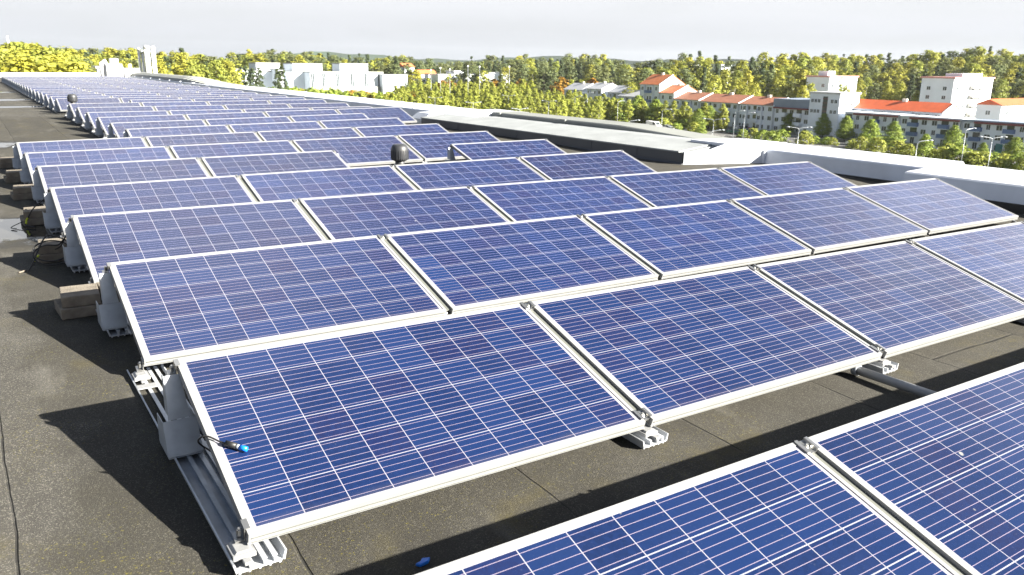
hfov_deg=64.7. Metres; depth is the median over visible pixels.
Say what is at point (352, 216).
solar panel
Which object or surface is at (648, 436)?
mounting rail
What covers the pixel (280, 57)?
birch tree
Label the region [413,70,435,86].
house
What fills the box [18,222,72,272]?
cable coil
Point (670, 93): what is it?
terraced house
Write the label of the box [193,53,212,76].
birch tree
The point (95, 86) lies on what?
solar panel
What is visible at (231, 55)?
birch tree
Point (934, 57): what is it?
birch tree
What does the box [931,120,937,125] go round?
window
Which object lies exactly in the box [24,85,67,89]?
solar panel
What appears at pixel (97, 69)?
house
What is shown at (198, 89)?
solar panel
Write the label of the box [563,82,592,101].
house
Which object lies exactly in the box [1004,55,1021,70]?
birch tree
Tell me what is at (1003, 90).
birch tree
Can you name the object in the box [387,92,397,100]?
young birch
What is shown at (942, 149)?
shrub
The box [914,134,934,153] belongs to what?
linden tree
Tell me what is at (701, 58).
birch tree
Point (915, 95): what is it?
birch tree
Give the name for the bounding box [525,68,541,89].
birch tree
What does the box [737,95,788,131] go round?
terraced house
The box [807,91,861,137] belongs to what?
tower block
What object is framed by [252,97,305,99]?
solar panel
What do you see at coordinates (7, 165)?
concrete block
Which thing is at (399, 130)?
solar panel
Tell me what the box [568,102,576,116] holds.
young birch
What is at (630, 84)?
birch tree
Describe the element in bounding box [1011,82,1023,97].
birch tree
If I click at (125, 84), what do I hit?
solar panel
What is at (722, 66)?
apartment block
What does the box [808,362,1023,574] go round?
solar panel
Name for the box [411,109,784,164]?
roof ledge
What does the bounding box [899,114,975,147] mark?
terraced house
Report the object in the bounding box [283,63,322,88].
office complex
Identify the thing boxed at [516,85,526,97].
young birch
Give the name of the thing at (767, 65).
birch tree
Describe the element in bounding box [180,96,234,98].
solar panel
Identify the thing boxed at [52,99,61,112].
mounting rail
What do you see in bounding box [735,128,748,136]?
shrub
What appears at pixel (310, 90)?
shrub
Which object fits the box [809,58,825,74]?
birch tree
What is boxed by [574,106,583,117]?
young birch
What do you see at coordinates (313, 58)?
pine tree
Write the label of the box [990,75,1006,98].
pine tree
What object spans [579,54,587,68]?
birch tree
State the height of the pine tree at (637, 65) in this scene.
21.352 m
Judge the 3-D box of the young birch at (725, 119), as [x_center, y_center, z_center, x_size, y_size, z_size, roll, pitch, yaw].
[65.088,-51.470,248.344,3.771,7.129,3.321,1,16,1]
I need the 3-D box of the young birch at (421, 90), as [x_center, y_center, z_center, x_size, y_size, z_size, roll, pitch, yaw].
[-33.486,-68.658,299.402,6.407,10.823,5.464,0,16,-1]
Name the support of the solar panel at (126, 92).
on the mounting rail
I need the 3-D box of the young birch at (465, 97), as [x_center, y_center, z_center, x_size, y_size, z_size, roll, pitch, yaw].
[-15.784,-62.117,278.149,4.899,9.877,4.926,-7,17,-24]
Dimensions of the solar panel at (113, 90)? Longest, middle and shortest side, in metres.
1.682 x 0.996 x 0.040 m
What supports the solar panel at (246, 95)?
on the mounting rail
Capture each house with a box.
[90,66,122,72]
[398,63,414,78]
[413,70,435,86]
[429,74,452,83]
[446,71,462,82]
[476,73,494,82]
[493,72,509,82]
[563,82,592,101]
[586,81,616,100]
[607,85,636,98]
[618,90,639,106]
[639,73,685,107]
[658,83,696,119]
[673,90,712,119]
[698,92,752,128]
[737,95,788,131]
[772,98,809,134]
[844,111,911,141]
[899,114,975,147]
[960,119,1023,153]
[975,98,1023,120]
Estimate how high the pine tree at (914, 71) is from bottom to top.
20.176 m
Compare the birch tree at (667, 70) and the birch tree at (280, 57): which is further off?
the birch tree at (280, 57)
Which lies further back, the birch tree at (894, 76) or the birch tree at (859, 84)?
the birch tree at (894, 76)
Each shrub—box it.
[304,87,319,92]
[321,87,341,94]
[341,90,353,95]
[355,90,368,97]
[366,92,376,98]
[372,91,385,99]
[656,117,671,125]
[672,122,683,129]
[674,118,688,128]
[686,122,700,132]
[694,125,708,133]
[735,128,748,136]
[745,128,760,138]
[751,129,766,139]
[763,130,780,141]
[769,129,790,141]
[794,130,815,143]
[813,135,820,143]
[819,137,831,144]
[825,137,838,145]
[845,139,858,148]
[849,136,869,149]
[862,137,888,152]
[884,139,908,155]
[898,143,915,155]
[912,147,933,157]
[924,149,938,158]
[932,143,967,162]
[939,143,974,164]
[959,150,987,166]
[966,151,993,166]
[987,151,999,162]
[990,153,1015,168]
[998,154,1022,169]
[1013,155,1023,170]
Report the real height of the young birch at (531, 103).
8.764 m
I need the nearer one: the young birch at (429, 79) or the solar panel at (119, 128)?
the solar panel at (119, 128)
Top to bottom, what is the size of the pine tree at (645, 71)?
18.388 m
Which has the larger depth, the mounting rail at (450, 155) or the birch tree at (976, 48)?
the birch tree at (976, 48)
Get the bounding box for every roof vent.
[67,94,77,111]
[391,144,408,164]
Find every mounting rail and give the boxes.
[12,142,21,169]
[19,152,32,183]
[31,166,44,203]
[35,91,38,101]
[38,93,43,103]
[42,94,48,105]
[42,187,62,232]
[47,96,53,108]
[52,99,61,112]
[60,215,88,272]
[64,103,73,118]
[72,107,82,123]
[81,112,92,129]
[88,262,132,337]
[91,117,104,136]
[103,123,115,137]
[127,357,286,574]
[142,136,150,146]
[166,145,175,158]
[196,157,212,176]
[236,174,258,201]
[292,198,329,239]
[377,234,450,310]
[390,164,418,189]
[395,135,424,159]
[417,144,456,162]
[446,301,667,448]
[467,185,511,221]
[516,156,548,179]
[576,214,659,275]
[605,175,652,206]
[653,264,898,373]
[726,198,811,249]
[794,436,965,574]
[804,239,1023,322]
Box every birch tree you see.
[0,44,15,49]
[0,47,12,57]
[0,51,17,70]
[0,52,35,71]
[1,55,55,72]
[3,41,25,45]
[3,48,27,69]
[8,43,25,50]
[13,42,51,52]
[16,47,40,55]
[22,55,57,72]
[26,46,54,53]
[28,49,51,56]
[34,60,76,72]
[35,54,66,64]
[48,45,65,53]
[49,61,90,72]
[50,52,71,61]
[56,46,98,72]
[63,52,85,61]
[77,48,91,58]
[88,54,100,60]
[94,54,121,65]
[100,46,117,54]
[114,49,135,67]
[118,60,133,67]
[120,50,144,64]
[145,61,164,73]
[156,54,165,63]
[156,62,173,74]
[166,50,181,66]
[169,63,180,74]
[171,52,192,72]
[175,62,188,74]
[180,61,205,76]
[191,64,211,78]
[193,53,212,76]
[203,60,229,82]
[211,59,243,84]
[211,61,244,85]
[225,51,237,61]
[236,55,250,67]
[241,57,252,68]
[250,53,268,61]
[277,54,285,65]
[290,55,306,62]
[315,53,326,60]
[324,61,331,70]
[368,60,377,70]
[380,58,389,68]
[407,69,423,86]
[445,74,454,88]
[472,71,491,88]
[476,61,486,71]
[502,66,512,84]
[520,58,538,89]
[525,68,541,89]
[551,61,559,79]
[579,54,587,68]
[582,64,597,82]
[590,57,603,80]
[598,54,606,62]
[616,67,636,85]
[617,63,630,81]
[621,81,638,93]
[634,68,642,84]
[654,67,663,73]
[662,69,672,74]
[665,65,680,76]
[673,60,682,68]
[674,61,689,79]
[680,57,693,77]
[684,73,700,89]
[692,56,706,80]
[693,60,717,89]
[705,59,713,92]
[706,75,721,93]
[710,61,724,73]
[718,68,734,90]
[718,74,734,93]
[727,79,741,93]
[730,70,745,91]
[732,60,751,93]
[736,71,755,94]
[740,85,750,94]
[746,75,766,96]
[748,82,760,95]
[753,52,769,73]
[758,60,773,95]
[765,57,791,81]
[768,71,791,96]
[774,53,788,74]
[774,64,790,96]
[777,65,805,94]
[782,69,811,97]
[783,60,795,80]
[788,54,797,67]
[792,58,808,93]
[795,52,809,71]
[796,85,808,97]
[801,83,816,97]
[802,57,813,71]
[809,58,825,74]
[812,56,826,73]
[820,52,832,66]
[822,57,832,68]
[826,55,838,67]
[826,60,838,74]
[835,57,852,74]
[836,59,852,75]
[837,77,848,91]
[842,56,862,73]
[850,55,865,68]
[850,73,865,90]
[852,65,873,82]
[856,78,865,98]
[859,77,873,99]
[862,55,878,73]
[866,73,880,96]
[872,72,892,96]
[875,60,885,91]
[876,54,887,73]
[878,81,892,99]
[880,84,893,99]
[883,62,906,83]
[884,71,898,96]
[892,72,909,99]
[892,81,906,99]
[892,81,907,100]
[900,62,919,81]
[902,53,922,78]
[906,61,924,92]
[911,90,919,101]
[921,49,940,74]
[921,52,942,75]
[922,64,935,75]
[933,51,947,65]
[947,57,965,72]
[958,48,968,65]
[960,63,985,73]
[961,46,987,67]
[961,55,977,69]
[967,55,984,73]
[975,48,989,64]
[977,64,996,89]
[982,51,993,63]
[991,79,1011,98]
[995,49,1008,55]
[999,69,1014,97]
[1000,54,1011,64]
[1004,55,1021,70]
[1007,62,1023,88]
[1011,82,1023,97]
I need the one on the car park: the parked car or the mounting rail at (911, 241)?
the parked car
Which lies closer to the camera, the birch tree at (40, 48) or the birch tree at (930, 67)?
the birch tree at (40, 48)
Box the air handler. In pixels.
[99,58,139,76]
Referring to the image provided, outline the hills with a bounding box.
[46,47,1021,67]
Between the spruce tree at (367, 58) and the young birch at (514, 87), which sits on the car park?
the young birch at (514, 87)
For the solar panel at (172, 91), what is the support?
attached to the mounting rail
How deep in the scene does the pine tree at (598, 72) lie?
403.67 m
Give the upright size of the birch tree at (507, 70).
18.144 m
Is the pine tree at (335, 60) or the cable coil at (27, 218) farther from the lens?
the pine tree at (335, 60)
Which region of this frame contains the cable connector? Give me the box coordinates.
[197,435,247,451]
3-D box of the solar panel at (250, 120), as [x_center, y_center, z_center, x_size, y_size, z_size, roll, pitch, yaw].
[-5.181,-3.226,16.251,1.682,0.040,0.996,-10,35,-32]
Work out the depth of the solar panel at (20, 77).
49.01 m
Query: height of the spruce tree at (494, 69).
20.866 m
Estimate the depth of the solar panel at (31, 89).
32.41 m
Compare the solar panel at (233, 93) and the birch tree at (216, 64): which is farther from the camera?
the birch tree at (216, 64)
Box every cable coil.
[11,199,44,228]
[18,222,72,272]
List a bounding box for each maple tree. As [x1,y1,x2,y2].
[484,79,498,89]
[549,77,570,94]
[586,78,598,83]
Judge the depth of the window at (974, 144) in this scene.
198.34 m
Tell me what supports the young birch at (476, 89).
on the car park
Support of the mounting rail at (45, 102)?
on the roof at (92, 479)
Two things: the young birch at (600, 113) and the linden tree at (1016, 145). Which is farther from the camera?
the young birch at (600, 113)
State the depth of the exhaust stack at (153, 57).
166.11 m
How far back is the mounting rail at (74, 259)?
5.93 m
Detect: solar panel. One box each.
[2,76,32,76]
[5,77,36,77]
[8,78,40,79]
[9,79,43,79]
[13,80,49,82]
[15,81,52,83]
[16,137,147,156]
[17,82,55,84]
[19,83,59,84]
[22,84,63,90]
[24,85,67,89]
[25,146,173,183]
[27,86,71,91]
[30,87,77,92]
[33,76,62,76]
[33,89,83,95]
[37,91,88,98]
[37,157,209,192]
[38,77,67,77]
[41,92,95,99]
[43,78,74,78]
[45,79,78,79]
[46,93,102,103]
[50,96,110,105]
[50,175,255,239]
[51,80,85,80]
[54,81,89,81]
[56,98,120,110]
[57,82,94,82]
[61,83,99,83]
[65,84,104,84]
[69,77,98,77]
[69,102,140,116]
[70,85,110,85]
[72,199,325,282]
[74,86,116,86]
[76,78,106,78]
[77,106,154,121]
[79,79,111,79]
[79,87,123,88]
[84,89,130,90]
[87,80,120,80]
[87,111,168,129]
[90,90,137,91]
[92,81,125,81]
[96,82,131,82]
[97,91,147,93]
[98,114,186,136]
[101,83,138,83]
[104,93,157,95]
[106,84,144,84]
[108,78,137,78]
[109,235,446,366]
[111,119,206,137]
[112,85,151,85]
[112,95,167,97]
[118,86,159,86]
[121,97,179,102]
[122,80,153,80]
[125,87,167,88]
[126,125,231,136]
[128,81,160,81]
[130,99,192,101]
[132,88,176,89]
[133,82,167,82]
[139,83,174,83]
[140,90,185,91]
[142,101,207,105]
[146,84,182,84]
[146,132,261,146]
[149,91,196,92]
[153,85,190,85]
[154,105,224,110]
[158,92,208,94]
[160,86,199,86]
[169,87,208,88]
[169,94,220,96]
[169,109,242,114]
[170,140,299,157]
[176,303,645,544]
[178,88,219,89]
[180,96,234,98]
[186,112,266,119]
[187,90,230,90]
[193,98,250,100]
[198,91,242,92]
[202,150,349,176]
[206,116,291,124]
[208,100,269,104]
[209,92,256,94]
[222,94,271,95]
[224,104,289,108]
[229,121,322,131]
[236,95,286,97]
[242,165,416,201]
[244,108,310,111]
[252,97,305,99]
[258,127,361,140]
[265,109,338,116]
[269,99,326,103]
[289,103,349,107]
[290,113,368,121]
[293,135,422,165]
[301,186,509,239]
[311,106,371,109]
[320,118,405,127]
[337,107,416,122]
[355,123,449,136]
[387,215,658,313]
[396,157,547,189]
[399,131,499,160]
[415,442,958,574]
[452,139,565,159]
[474,176,650,221]
[521,150,655,179]
[532,266,881,426]
[585,200,811,278]
[611,168,764,206]
[722,161,856,194]
[733,188,927,253]
[757,241,1023,358]
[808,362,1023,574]
[848,178,1018,233]
[912,222,1023,301]
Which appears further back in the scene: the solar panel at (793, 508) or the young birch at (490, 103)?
the young birch at (490, 103)
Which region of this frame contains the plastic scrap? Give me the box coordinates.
[416,557,429,566]
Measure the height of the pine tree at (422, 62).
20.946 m
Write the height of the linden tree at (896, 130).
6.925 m
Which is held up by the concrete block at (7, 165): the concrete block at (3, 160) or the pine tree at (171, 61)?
the concrete block at (3, 160)
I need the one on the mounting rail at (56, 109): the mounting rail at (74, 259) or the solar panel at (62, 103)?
the solar panel at (62, 103)
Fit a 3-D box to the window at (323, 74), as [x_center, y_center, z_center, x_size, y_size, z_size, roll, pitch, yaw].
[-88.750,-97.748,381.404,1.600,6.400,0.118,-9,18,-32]
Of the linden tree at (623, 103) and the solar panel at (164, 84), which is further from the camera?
the linden tree at (623, 103)
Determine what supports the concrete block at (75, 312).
on the roof at (92, 479)
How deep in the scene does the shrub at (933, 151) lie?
173.03 m
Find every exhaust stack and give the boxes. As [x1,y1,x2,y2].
[137,47,141,71]
[140,50,144,71]
[143,45,151,72]
[150,46,156,72]
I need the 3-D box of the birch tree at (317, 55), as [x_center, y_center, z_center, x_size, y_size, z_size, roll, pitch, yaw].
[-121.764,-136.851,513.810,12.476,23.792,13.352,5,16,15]
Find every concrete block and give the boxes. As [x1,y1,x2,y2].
[0,157,13,163]
[0,163,12,167]
[3,175,20,182]
[6,169,21,177]
[10,191,32,199]
[13,184,33,193]
[20,215,43,225]
[23,206,45,218]
[33,249,63,262]
[38,237,66,253]
[54,298,98,319]
[59,283,100,307]
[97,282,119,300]
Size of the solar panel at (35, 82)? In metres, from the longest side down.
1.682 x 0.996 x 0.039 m
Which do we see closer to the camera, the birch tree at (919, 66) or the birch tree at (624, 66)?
the birch tree at (919, 66)
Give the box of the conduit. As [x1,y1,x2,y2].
[850,366,936,396]
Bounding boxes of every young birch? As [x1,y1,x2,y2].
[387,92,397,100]
[392,85,400,100]
[394,88,405,100]
[400,86,408,99]
[405,87,411,98]
[407,95,415,102]
[411,87,420,98]
[415,87,423,98]
[421,91,428,102]
[422,78,431,88]
[426,90,439,104]
[432,86,441,104]
[433,93,443,104]
[440,96,449,105]
[441,93,452,105]
[443,85,450,96]
[448,95,455,104]
[449,82,455,94]
[454,89,461,101]
[454,98,461,106]
[457,84,468,100]
[459,88,467,99]
[461,93,467,103]
[464,96,474,108]
[471,95,482,109]
[472,84,480,97]
[477,89,487,104]
[480,89,495,105]
[482,93,492,107]
[484,95,498,109]
[488,84,497,99]
[490,87,498,100]
[500,90,508,103]
[504,84,514,98]
[505,100,515,109]
[509,98,522,111]
[511,84,517,93]
[514,89,521,104]
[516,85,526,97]
[517,79,531,94]
[520,98,530,112]
[522,85,531,99]
[524,96,532,111]
[525,80,536,93]
[525,100,538,112]
[528,90,538,104]
[533,99,544,112]
[539,103,547,113]
[541,94,548,110]
[546,100,554,114]
[552,91,561,112]
[552,106,561,115]
[554,94,560,105]
[556,99,567,115]
[562,99,575,115]
[565,90,573,103]
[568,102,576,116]
[570,98,579,116]
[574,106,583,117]
[575,91,584,105]
[580,94,588,109]
[580,107,588,117]
[584,97,592,107]
[586,105,595,118]
[592,96,605,119]
[592,106,604,119]
[598,93,607,106]
[602,102,609,118]
[604,100,614,120]
[611,99,622,121]
[622,99,633,121]
[632,103,643,122]
[636,101,645,120]
[638,101,646,123]
[640,106,648,123]
[652,107,660,120]
[660,100,671,121]
[665,111,670,122]
[668,100,677,124]
[673,109,681,122]
[679,102,691,126]
[685,108,692,127]
[701,102,710,128]
[708,111,720,130]
[714,103,728,130]
[718,108,728,131]
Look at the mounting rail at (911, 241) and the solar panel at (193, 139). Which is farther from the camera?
the solar panel at (193, 139)
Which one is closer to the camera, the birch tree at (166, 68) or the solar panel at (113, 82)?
the solar panel at (113, 82)
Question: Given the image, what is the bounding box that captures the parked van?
[646,121,660,125]
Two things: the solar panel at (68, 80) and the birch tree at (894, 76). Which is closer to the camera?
the solar panel at (68, 80)
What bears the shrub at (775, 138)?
on the car park
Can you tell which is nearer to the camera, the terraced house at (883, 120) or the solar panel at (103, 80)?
the solar panel at (103, 80)
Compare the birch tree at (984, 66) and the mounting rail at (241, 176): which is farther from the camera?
the birch tree at (984, 66)
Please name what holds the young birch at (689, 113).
on the car park
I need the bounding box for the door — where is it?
[995,144,1002,153]
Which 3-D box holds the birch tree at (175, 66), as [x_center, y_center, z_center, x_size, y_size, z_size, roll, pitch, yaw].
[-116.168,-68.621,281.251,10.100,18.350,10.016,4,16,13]
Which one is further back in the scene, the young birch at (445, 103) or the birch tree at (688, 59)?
the birch tree at (688, 59)
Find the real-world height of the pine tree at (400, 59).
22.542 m
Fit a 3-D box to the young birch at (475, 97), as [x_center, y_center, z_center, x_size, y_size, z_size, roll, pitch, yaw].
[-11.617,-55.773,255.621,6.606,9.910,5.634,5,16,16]
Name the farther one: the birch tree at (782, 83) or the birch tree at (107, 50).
the birch tree at (107, 50)
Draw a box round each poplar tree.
[237,66,246,83]
[242,65,250,85]
[248,68,258,86]
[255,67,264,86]
[272,69,281,88]
[277,66,287,88]
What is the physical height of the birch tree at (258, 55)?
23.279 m
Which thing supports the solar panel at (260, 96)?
on the mounting rail
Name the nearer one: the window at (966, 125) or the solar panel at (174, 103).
the solar panel at (174, 103)
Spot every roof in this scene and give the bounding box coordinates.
[0,72,1023,574]
[853,99,962,116]
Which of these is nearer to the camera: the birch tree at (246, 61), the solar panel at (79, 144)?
the solar panel at (79, 144)
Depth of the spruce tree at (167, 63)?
268.10 m
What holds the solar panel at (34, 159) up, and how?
on the mounting rail at (38, 192)
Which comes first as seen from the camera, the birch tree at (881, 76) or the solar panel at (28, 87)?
the solar panel at (28, 87)
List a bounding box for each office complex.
[248,62,283,88]
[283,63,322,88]
[304,63,407,93]
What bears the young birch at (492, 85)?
on the car park
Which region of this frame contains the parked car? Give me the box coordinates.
[726,129,739,133]
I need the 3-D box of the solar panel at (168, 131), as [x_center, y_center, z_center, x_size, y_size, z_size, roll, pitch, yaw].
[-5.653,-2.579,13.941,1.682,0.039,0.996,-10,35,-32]
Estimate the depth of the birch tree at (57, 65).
127.23 m
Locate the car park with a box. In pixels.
[630,121,1021,165]
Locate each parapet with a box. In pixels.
[0,72,99,76]
[129,76,479,115]
[492,111,725,138]
[761,143,963,182]
[902,163,1023,213]
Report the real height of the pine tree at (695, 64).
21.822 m
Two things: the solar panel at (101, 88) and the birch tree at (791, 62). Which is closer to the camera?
the solar panel at (101, 88)
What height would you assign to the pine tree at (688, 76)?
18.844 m
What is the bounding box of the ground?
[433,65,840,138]
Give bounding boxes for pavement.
[621,118,976,151]
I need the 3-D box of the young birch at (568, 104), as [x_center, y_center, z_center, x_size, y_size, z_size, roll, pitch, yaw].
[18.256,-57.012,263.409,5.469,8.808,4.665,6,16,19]
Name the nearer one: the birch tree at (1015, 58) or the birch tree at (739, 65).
the birch tree at (739, 65)
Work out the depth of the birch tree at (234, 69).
294.08 m
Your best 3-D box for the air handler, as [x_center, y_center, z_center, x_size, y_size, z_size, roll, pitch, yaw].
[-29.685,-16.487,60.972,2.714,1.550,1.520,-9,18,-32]
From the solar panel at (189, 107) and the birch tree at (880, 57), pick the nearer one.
the solar panel at (189, 107)
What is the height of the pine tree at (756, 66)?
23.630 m
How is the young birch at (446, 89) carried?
on the car park
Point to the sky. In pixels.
(631, 30)
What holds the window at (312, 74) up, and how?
in the office complex at (350, 76)
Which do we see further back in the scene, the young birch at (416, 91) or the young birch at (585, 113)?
the young birch at (416, 91)
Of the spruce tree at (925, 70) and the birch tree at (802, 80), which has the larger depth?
the spruce tree at (925, 70)
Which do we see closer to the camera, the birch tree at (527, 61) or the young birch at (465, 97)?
the young birch at (465, 97)
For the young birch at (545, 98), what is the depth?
282.36 m
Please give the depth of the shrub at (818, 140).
213.88 m
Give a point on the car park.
(841, 144)
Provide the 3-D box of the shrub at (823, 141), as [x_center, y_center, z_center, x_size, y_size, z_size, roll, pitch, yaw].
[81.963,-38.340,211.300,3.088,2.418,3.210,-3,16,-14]
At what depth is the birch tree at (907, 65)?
406.83 m
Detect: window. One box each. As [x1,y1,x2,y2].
[311,73,314,86]
[322,73,325,86]
[336,74,339,86]
[351,74,353,85]
[365,74,367,85]
[920,129,925,134]
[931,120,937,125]
[964,123,969,128]
[971,142,976,149]
[983,134,989,139]
[994,135,1000,140]
[996,125,1002,130]
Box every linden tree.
[610,98,631,121]
[628,95,645,119]
[643,99,664,121]
[688,109,707,128]
[705,105,718,128]
[779,113,797,133]
[813,113,831,136]
[834,115,855,140]
[858,119,882,142]
[882,121,906,146]
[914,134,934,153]
[937,125,967,148]
[976,142,988,151]
[999,137,1023,163]
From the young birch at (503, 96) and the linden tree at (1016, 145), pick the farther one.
the young birch at (503, 96)
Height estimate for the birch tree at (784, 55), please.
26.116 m
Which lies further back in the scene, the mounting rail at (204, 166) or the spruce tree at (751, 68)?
the spruce tree at (751, 68)
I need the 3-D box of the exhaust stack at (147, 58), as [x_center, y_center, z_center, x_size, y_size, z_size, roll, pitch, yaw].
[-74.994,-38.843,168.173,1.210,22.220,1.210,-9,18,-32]
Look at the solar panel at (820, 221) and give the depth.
7.42 m
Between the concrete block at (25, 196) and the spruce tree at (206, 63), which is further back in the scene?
the spruce tree at (206, 63)
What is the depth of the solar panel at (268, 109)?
20.19 m
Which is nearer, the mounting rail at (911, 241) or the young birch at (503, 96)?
the mounting rail at (911, 241)
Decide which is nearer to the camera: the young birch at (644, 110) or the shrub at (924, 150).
the shrub at (924, 150)
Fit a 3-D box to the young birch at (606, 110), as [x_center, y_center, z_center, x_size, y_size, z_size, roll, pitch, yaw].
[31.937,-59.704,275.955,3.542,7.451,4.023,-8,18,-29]
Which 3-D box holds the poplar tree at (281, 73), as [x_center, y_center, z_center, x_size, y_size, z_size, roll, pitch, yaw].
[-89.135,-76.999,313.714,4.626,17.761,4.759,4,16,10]
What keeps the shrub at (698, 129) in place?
on the car park
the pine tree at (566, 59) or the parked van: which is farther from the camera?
the pine tree at (566, 59)
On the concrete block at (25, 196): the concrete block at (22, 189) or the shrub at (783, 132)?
the concrete block at (22, 189)
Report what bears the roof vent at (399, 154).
on the roof at (92, 479)
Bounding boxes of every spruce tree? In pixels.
[83,52,90,61]
[125,53,130,62]
[163,56,170,72]
[203,61,210,77]
[365,54,370,67]
[393,58,398,73]
[487,62,491,72]
[492,61,497,71]
[497,66,502,85]
[531,60,539,88]
[544,60,555,86]
[556,68,563,90]
[558,60,564,80]
[572,60,577,82]
[577,62,583,82]
[609,67,616,82]
[652,62,657,72]
[699,67,707,91]
[711,63,720,93]
[749,59,754,76]
[758,63,765,89]
[765,64,774,90]
[853,62,858,72]
[885,53,891,76]
[904,74,915,100]
[918,69,928,95]
[934,65,940,75]
[1008,67,1023,95]
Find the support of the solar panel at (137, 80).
attached to the mounting rail
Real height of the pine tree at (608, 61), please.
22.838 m
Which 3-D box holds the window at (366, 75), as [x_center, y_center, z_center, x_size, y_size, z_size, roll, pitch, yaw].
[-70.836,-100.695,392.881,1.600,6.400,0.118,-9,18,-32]
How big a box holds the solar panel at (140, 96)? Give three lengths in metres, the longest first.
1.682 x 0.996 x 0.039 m
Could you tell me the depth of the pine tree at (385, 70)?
400.44 m
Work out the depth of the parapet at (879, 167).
11.81 m
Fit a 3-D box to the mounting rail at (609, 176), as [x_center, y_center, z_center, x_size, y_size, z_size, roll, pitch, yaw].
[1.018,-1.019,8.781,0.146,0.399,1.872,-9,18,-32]
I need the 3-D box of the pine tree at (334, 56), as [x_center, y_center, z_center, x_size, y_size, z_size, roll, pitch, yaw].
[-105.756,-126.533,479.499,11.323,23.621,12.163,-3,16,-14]
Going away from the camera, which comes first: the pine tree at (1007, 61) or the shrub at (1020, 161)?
the shrub at (1020, 161)
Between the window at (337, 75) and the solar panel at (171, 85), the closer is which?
the solar panel at (171, 85)
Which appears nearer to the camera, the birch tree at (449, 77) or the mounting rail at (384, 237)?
the mounting rail at (384, 237)
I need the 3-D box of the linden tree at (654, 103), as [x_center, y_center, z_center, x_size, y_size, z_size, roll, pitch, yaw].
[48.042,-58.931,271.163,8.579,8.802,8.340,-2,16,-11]
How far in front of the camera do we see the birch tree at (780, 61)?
357.42 m
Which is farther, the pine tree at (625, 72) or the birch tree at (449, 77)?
the birch tree at (449, 77)
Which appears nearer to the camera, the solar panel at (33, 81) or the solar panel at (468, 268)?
the solar panel at (468, 268)
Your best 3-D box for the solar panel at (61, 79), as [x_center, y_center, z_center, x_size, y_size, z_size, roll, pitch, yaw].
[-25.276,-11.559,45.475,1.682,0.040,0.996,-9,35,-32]
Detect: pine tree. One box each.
[81,57,94,72]
[87,48,98,53]
[126,58,142,71]
[169,58,180,72]
[196,54,220,76]
[264,50,278,62]
[283,53,298,62]
[303,54,312,61]
[306,56,325,70]
[312,60,328,70]
[327,54,336,67]
[327,57,340,70]
[353,56,365,62]
[372,64,390,71]
[382,67,390,73]
[386,63,401,73]
[398,57,408,62]
[400,65,412,82]
[412,60,424,69]
[424,58,435,69]
[424,60,434,68]
[437,63,448,73]
[452,61,462,69]
[452,74,463,87]
[454,64,462,70]
[456,69,468,83]
[461,61,478,71]
[462,66,480,85]
[475,61,484,72]
[484,55,498,72]
[495,60,502,70]
[502,59,514,68]
[505,67,517,82]
[509,63,518,81]
[515,59,528,80]
[515,64,529,84]
[532,82,543,94]
[534,66,553,93]
[539,63,547,82]
[544,66,558,92]
[558,56,569,75]
[562,61,574,78]
[563,66,577,85]
[564,53,572,68]
[576,57,590,76]
[578,60,586,79]
[581,57,598,77]
[589,65,602,82]
[597,58,617,79]
[597,67,613,81]
[598,77,608,82]
[612,68,632,85]
[614,60,623,81]
[629,72,643,85]
[632,61,645,69]
[635,68,655,85]
[644,60,659,77]
[651,58,662,72]
[663,62,673,68]
[677,53,687,62]
[677,69,694,88]
[679,60,702,89]
[721,61,740,91]
[748,57,764,93]
[757,69,779,96]
[780,75,795,97]
[794,64,818,87]
[860,72,871,97]
[863,64,881,93]
[866,83,881,99]
[884,59,903,73]
[898,58,907,74]
[903,68,920,100]
[911,53,929,85]
[931,57,952,73]
[936,64,956,75]
[945,50,958,63]
[953,67,967,72]
[960,50,979,67]
[982,56,999,75]
[985,64,1010,92]
[987,57,1008,75]
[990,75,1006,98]
[998,59,1013,80]
[1006,79,1023,97]
[1017,54,1023,64]
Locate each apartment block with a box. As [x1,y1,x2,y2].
[708,64,729,86]
[805,71,858,97]
[919,73,994,117]
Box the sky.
[0,0,1023,62]
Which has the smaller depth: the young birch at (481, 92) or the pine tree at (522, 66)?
the young birch at (481, 92)
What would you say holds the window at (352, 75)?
in the office complex at (350, 76)
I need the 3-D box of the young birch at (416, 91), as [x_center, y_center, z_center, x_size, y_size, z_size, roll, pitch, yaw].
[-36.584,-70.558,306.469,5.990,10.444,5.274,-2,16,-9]
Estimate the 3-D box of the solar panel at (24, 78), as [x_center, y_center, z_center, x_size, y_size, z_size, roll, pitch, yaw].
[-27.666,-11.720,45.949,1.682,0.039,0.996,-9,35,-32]
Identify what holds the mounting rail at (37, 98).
on the roof at (92, 479)
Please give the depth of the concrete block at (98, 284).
5.05 m

